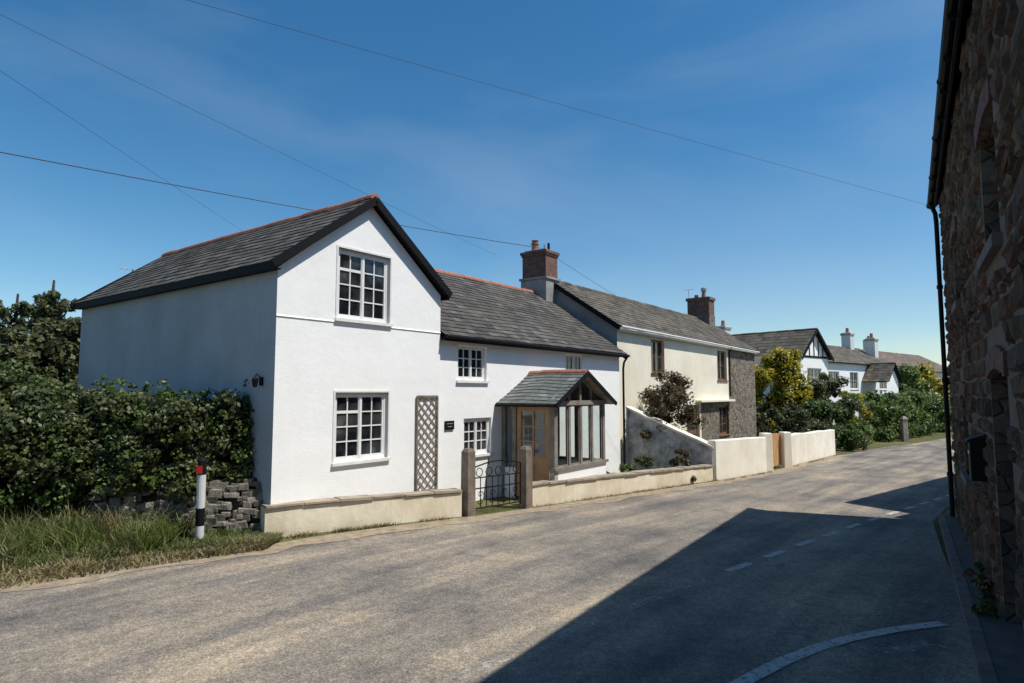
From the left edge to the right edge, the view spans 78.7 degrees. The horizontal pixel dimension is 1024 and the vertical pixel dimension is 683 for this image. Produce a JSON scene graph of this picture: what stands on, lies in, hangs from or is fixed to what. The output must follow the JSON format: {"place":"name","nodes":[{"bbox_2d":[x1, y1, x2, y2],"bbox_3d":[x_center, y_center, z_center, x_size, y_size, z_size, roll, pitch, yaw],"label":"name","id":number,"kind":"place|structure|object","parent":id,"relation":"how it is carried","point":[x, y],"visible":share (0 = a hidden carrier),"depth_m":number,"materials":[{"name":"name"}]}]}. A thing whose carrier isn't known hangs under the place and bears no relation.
{"place":"outdoors","nodes":[
{"label":"outdoors","id":0,"kind":"place"},
{"bbox_2d":[1,71,235,226],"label":"overhead cable","id":1,"kind":"object","parent":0,"point":[97,135],"visible":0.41,"depth_m":12.52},
{"bbox_2d":[0,14,496,255],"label":"overhead cable","id":2,"kind":"object","parent":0,"point":[200,113],"visible":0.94,"depth_m":12.22,"materials":[{"name":"black rubber"}]},
{"bbox_2d":[0,152,538,247],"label":"overhead cable","id":3,"kind":"object","parent":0,"point":[227,194],"visible":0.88,"depth_m":14.50,"materials":[{"name":"black rubber"}]},
{"bbox_2d":[0,0,949,365],"label":"sky","id":4,"kind":"structure","parent":0,"point":[845,91],"materials":[{"name":"blue"}]},
{"bbox_2d":[0,437,979,682],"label":"road","id":5,"kind":"structure","parent":0,"point":[644,589],"depth_m":6.61,"materials":[{"name":"grey asphalt"}]},
{"bbox_2d":[0,455,845,592],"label":"road edge grit","id":6,"kind":"object","parent":5,"relation":"on","point":[272,549],"visible":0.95,"depth_m":9.98,"materials":[{"name":"beige gravel"}]},
{"bbox_2d":[725,495,948,682],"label":"road markings","id":7,"kind":"object","parent":5,"relation":"on","point":[763,671],"visible":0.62,"depth_m":5.60,"materials":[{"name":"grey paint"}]},
{"bbox_2d":[23,431,1020,638],"bbox_3d":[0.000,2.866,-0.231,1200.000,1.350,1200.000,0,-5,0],"label":"ground","id":8,"kind":"structure","parent":0,"point":[841,451],"depth_m":13.18,"materials":[{"name":"green plant"}]},
{"bbox_2d":[0,294,38,346],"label":"conifer tree","id":9,"kind":"object","parent":8,"relation":"on","point":[8,317],"visible":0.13,"depth_m":19.35,"materials":[{"name":"green plant"}]},
{"bbox_2d":[0,343,41,477],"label":"hawthorn tree","id":10,"kind":"object","parent":8,"relation":"on","point":[28,355],"visible":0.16,"depth_m":14.15,"materials":[{"name":"green plant"}]},
{"bbox_2d":[0,325,62,388],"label":"hawthorn tree","id":11,"kind":"object","parent":8,"relation":"on","point":[16,335],"visible":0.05,"depth_m":15.50,"materials":[{"name":"green plant"}]},
{"bbox_2d":[16,280,77,375],"bbox_3d":[-14.191,1.018,18.355,2.783,5.787,2.709,-2,-5,22],"label":"conifer tree","id":12,"kind":"object","parent":8,"relation":"on","point":[49,304],"visible":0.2,"depth_m":18.53,"materials":[{"name":"green plant"}]},
{"bbox_2d":[28,316,80,472],"bbox_3d":[-11.969,1.516,16.512,2.334,4.495,2.779,0,-5,0],"label":"hawthorn tree","id":13,"kind":"object","parent":8,"relation":"on","point":[52,336],"visible":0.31,"depth_m":16.11,"materials":[{"name":"green plant"}]},
{"bbox_2d":[0,460,247,525],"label":"bramble undergrowth","id":14,"kind":"object","parent":8,"relation":"on","point":[55,497],"visible":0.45,"depth_m":8.99,"materials":[{"name":"green plant"}]},
{"bbox_2d":[0,505,253,556],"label":"tall grass","id":15,"kind":"structure","parent":8,"relation":"on","point":[143,542],"depth_m":8.47,"materials":[{"name":"green plant"}]},
{"bbox_2d":[0,358,257,523],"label":"hedge","id":16,"kind":"object","parent":8,"relation":"on","point":[91,411],"visible":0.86,"depth_m":9.31,"materials":[{"name":"green plant"}]},
{"bbox_2d":[0,534,277,588],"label":"dry grass verge","id":17,"kind":"structure","parent":8,"relation":"on","point":[81,567],"depth_m":7.84,"materials":[{"name":"beige plant"}]},
{"bbox_2d":[0,493,286,570],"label":"grass verge","id":18,"kind":"object","parent":8,"relation":"on","point":[9,552],"depth_m":8.48,"materials":[{"name":"green plant"}]},
{"bbox_2d":[0,499,183,549],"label":"tall dry grass","id":19,"kind":"structure","parent":18,"relation":"on","point":[116,524],"depth_m":8.61,"materials":[{"name":"green plant"}]},
{"bbox_2d":[73,474,262,534],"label":"stone hedge bank","id":20,"kind":"structure","parent":8,"relation":"on","point":[241,510],"depth_m":9.42,"materials":[{"name":"grey stone"}]},
{"bbox_2d":[195,458,206,540],"bbox_3d":[-4.520,2.372,9.054,0.121,1.325,0.134,0,-5,0],"label":"road marker post","id":21,"kind":"object","parent":8,"relation":"on","point":[201,468],"visible":0.9,"depth_m":9.03,"materials":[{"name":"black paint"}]},
{"bbox_2d":[70,193,629,504],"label":"white cottage","id":22,"kind":"structure","parent":8,"relation":"on","point":[362,345],"depth_m":11.94,"materials":[{"name":"paint"}]},
{"bbox_2d":[331,244,581,466],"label":"windows","id":23,"kind":"structure","parent":22,"relation":"in","point":[359,416],"depth_m":11.30,"materials":[{"name":"white paint"}]},
{"bbox_2d":[517,407,549,495],"bbox_3d":[0.461,2.435,13.790,0.890,2.000,0.112,-3,-6,37],"label":"porch door","id":24,"kind":"structure","parent":22,"relation":"in","point":[540,465],"depth_m":13.75,"materials":[{"name":"brown wood"}]},
{"bbox_2d":[461,448,475,516],"bbox_3d":[-0.820,2.730,11.679,0.200,1.440,0.200,-4,-6,42],"label":"gate post","id":25,"kind":"object","parent":8,"relation":"on","point":[468,481],"visible":0.78,"depth_m":11.62,"materials":[{"name":"grey stone"}]},
{"bbox_2d":[475,455,520,508],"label":"wrought iron gate","id":26,"kind":"structure","parent":25,"relation":"attached to","point":[498,485],"depth_m":12.17,"materials":[{"name":"black metal"}]},
{"bbox_2d":[260,464,713,536],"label":"front wall","id":27,"kind":"structure","parent":8,"relation":"on","point":[316,515],"depth_m":11.02,"materials":[{"name":"paint"}]},
{"bbox_2d":[519,446,532,508],"bbox_3d":[0.280,2.853,12.672,0.200,1.440,0.200,-4,-6,42],"label":"gate post","id":28,"kind":"object","parent":8,"relation":"on","point":[525,456],"visible":0.78,"depth_m":12.61,"materials":[{"name":"grey stone"}]},
{"bbox_2d":[283,454,840,538],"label":"wall foot weeds","id":29,"kind":"object","parent":8,"relation":"on","point":[346,529],"depth_m":10.90,"materials":[{"name":"green plant"}]},
{"bbox_2d":[619,463,638,471],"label":"border plant","id":30,"kind":"object","parent":8,"relation":"on","point":[623,467],"visible":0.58,"depth_m":17.02,"materials":[{"name":"green plant"}]},
{"bbox_2d":[631,455,654,467],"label":"border plant","id":31,"kind":"object","parent":8,"relation":"on","point":[645,461],"visible":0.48,"depth_m":17.69,"materials":[{"name":"green plant"}]},
{"bbox_2d":[554,281,759,471],"bbox_3d":[5.892,1.145,27.171,5.340,8.880,15.345,-3,-6,37],"label":"cream and stone cottage","id":32,"kind":"object","parent":8,"relation":"on","point":[716,364],"visible":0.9,"depth_m":24.97,"materials":[{"name":"beige paint"}]},
{"bbox_2d":[651,339,730,436],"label":"windows and door","id":33,"kind":"structure","parent":32,"relation":"in","point":[656,345],"depth_m":27.55,"materials":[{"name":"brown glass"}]},
{"bbox_2d":[626,406,713,473],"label":"sloping garden wall","id":34,"kind":"structure","parent":8,"relation":"on","point":[659,447],"depth_m":18.87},
{"bbox_2d":[640,390,676,438],"bbox_3d":[4.439,2.320,19.247,1.235,1.690,1.028,4,-6,-43],"label":"climbing shrub","id":35,"kind":"object","parent":34,"relation":"attached to","point":[660,407],"visible":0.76,"depth_m":19.12,"materials":[{"name":"green plant"}]},
{"bbox_2d":[638,369,708,434],"bbox_3d":[5.072,2.293,20.158,2.419,2.812,2.323,0,-5,0],"label":"climbing shrub","id":36,"kind":"object","parent":34,"relation":"attached to","point":[675,388],"visible":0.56,"depth_m":19.77,"materials":[{"name":"brown plant"}]},
{"bbox_2d":[668,448,696,481],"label":"lavender bush","id":37,"kind":"object","parent":8,"relation":"on","point":[674,462],"visible":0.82,"depth_m":17.52,"materials":[{"name":"green plant"}]},
{"bbox_2d":[755,363,783,432],"bbox_3d":[14.488,3.489,36.388,2.631,4.589,2.263,-2,-5,24],"label":"golden shrub","id":38,"kind":"object","parent":8,"relation":"on","point":[764,376],"visible":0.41,"depth_m":36.06,"materials":[{"name":"yellow plant"}]},
{"bbox_2d":[756,407,784,436],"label":"garden shrub","id":39,"kind":"object","parent":8,"relation":"on","point":[772,413],"visible":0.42,"depth_m":32.82,"materials":[{"name":"green plant"}]},
{"bbox_2d":[708,429,835,479],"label":"cream garden wall","id":40,"kind":"structure","parent":8,"relation":"on","point":[735,457],"depth_m":21.05,"materials":[{"name":"beige paint"}]},
{"bbox_2d":[772,433,780,466],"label":"wooden garden gate","id":41,"kind":"structure","parent":40,"relation":"attached to","point":[776,448],"depth_m":22.45,"materials":[{"name":"brown wood"}]},
{"bbox_2d":[756,346,820,429],"bbox_3d":[16.203,3.308,37.284,4.542,6.114,4.213,-3,-6,36],"label":"golden shrub","id":42,"kind":"object","parent":8,"relation":"on","point":[784,363],"visible":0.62,"depth_m":36.58,"materials":[{"name":"yellow plant"}]},
{"bbox_2d":[774,403,839,450],"bbox_3d":[15.708,4.668,33.564,3.306,2.716,3.394,-2,-5,25],"label":"garden shrub","id":43,"kind":"object","parent":8,"relation":"on","point":[789,423],"visible":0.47,"depth_m":33.25,"materials":[{"name":"green plant"}]},
{"bbox_2d":[717,320,902,424],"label":"white bungalow","id":44,"kind":"object","parent":8,"relation":"on","point":[869,369],"visible":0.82,"depth_m":49.56,"materials":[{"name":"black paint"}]},
{"bbox_2d":[795,379,833,422],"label":"garden shrub","id":45,"kind":"object","parent":8,"relation":"on","point":[819,388],"visible":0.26,"depth_m":37.52,"materials":[{"name":"green plant"}]},
{"bbox_2d":[793,398,859,449],"bbox_3d":[17.581,4.662,35.359,3.356,2.965,3.344,0,-5,0],"label":"garden shrub","id":46,"kind":"object","parent":8,"relation":"on","point":[817,408],"visible":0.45,"depth_m":35.20,"materials":[{"name":"green plant"}]},
{"bbox_2d":[815,372,859,427],"bbox_3d":[20.233,4.231,39.368,2.973,4.661,3.333,2,-5,-19],"label":"garden shrub","id":47,"kind":"object","parent":8,"relation":"on","point":[834,391],"visible":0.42,"depth_m":38.75,"materials":[{"name":"green plant"}]},
{"bbox_2d":[835,428,871,449],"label":"garden shrub","id":48,"kind":"object","parent":8,"relation":"on","point":[850,439],"visible":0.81,"depth_m":33.32,"materials":[{"name":"green plant"}]},
{"bbox_2d":[833,393,876,435],"bbox_3d":[21.565,4.847,40.024,3.022,3.149,3.080,-3,-5,33],"label":"garden shrub","id":49,"kind":"object","parent":8,"relation":"on","point":[850,416],"visible":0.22,"depth_m":39.46,"materials":[{"name":"green plant"}]},
{"bbox_2d":[838,390,872,422],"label":"golden shrub","id":50,"kind":"object","parent":8,"relation":"on","point":[865,412],"visible":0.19,"depth_m":41.31,"materials":[{"name":"yellow plant"}]},
{"bbox_2d":[841,429,870,450],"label":"garden shrub","id":51,"kind":"object","parent":8,"relation":"on","point":[864,448],"visible":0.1,"depth_m":34.38,"materials":[{"name":"green plant"}]},
{"bbox_2d":[845,423,874,443],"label":"garden shrub","id":52,"kind":"object","parent":8,"relation":"on","point":[850,426],"visible":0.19,"depth_m":36.98,"materials":[{"name":"green plant"}]},
{"bbox_2d":[899,416,908,441],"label":"stone gate pillar","id":53,"kind":"structure","parent":8,"relation":"on","point":[904,428],"depth_m":44.41,"materials":[{"name":"grey stone"}]},
{"bbox_2d":[859,388,951,441],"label":"roadside hedge","id":54,"kind":"object","parent":8,"relation":"on","point":[923,413],"visible":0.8,"depth_m":46.75,"materials":[{"name":"green plant"}]},
{"bbox_2d":[896,363,930,394],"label":"garden tree","id":55,"kind":"object","parent":8,"relation":"on","point":[909,373],"visible":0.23,"depth_m":59.69,"materials":[{"name":"green plant"}]},
{"bbox_2d":[900,370,948,395],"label":"walls","id":56,"kind":"structure","parent":8,"relation":"on","point":[939,374],"depth_m":85.30,"materials":[{"name":"white paint"}]},
{"bbox_2d":[860,349,941,371],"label":"roof","id":57,"kind":"structure","parent":56,"relation":"on","point":[899,359],"depth_m":85.37,"materials":[{"name":"brown tile"}]},
{"bbox_2d":[910,362,949,397],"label":"garden tree","id":58,"kind":"object","parent":8,"relation":"on","point":[928,374],"visible":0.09,"depth_m":63.80,"materials":[{"name":"yellow plant"}]},
{"bbox_2d":[936,366,950,395],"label":"garden tree","id":59,"kind":"object","parent":8,"relation":"on","point":[949,383],"visible":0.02,"depth_m":66.16,"materials":[{"name":"green plant"}]},
{"bbox_2d":[938,0,1023,658],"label":"walls","id":60,"kind":"structure","parent":8,"relation":"on","point":[981,207],"depth_m":5.94,"materials":[{"name":"stone"}]},
{"bbox_2d":[926,0,972,516],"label":"roof and gutter","id":61,"kind":"structure","parent":60,"relation":"on","point":[956,14],"depth_m":8.68,"materials":[{"name":"metal"}]},
{"bbox_2d":[964,433,987,481],"bbox_3d":[5.040,1.248,6.777,0.180,0.500,0.320,-3,-5,32],"label":"wall letterbox","id":62,"kind":"object","parent":60,"relation":"attached to","point":[977,444],"depth_m":6.67,"materials":[{"name":"black paint"}]},
{"bbox_2d":[188,0,936,207],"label":"overhead cable","id":63,"kind":"object","parent":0,"point":[513,91],"visible":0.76,"depth_m":13.27,"materials":[{"name":"black rubber"}]},
{"bbox_2d":[938,515,1023,682],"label":"pavement","id":64,"kind":"structure","parent":0,"point":[998,659],"depth_m":5.67,"materials":[{"name":"grey concrete"}]},
{"bbox_2d":[965,560,984,582],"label":"doorstep plant","id":65,"kind":"object","parent":64,"relation":"on","point":[979,566],"visible":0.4,"depth_m":7.28,"materials":[{"name":"green plant"}]},
{"bbox_2d":[956,570,998,595],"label":"doorstep flowers","id":66,"kind":"object","parent":64,"relation":"on","point":[967,577],"visible":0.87,"depth_m":6.42,"materials":[{"name":"red plant"}]},
{"bbox_2d":[973,573,993,600],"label":"doorstep plant","id":67,"kind":"object","parent":64,"relation":"on","point":[985,593],"visible":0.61,"depth_m":6.54,"materials":[{"name":"green plant"}]},
{"bbox_2d":[971,598,998,618],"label":"doorstep plant","id":68,"kind":"object","parent":64,"relation":"on","point":[986,605],"visible":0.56,"depth_m":6.00,"materials":[{"name":"green plant"}]}
]}

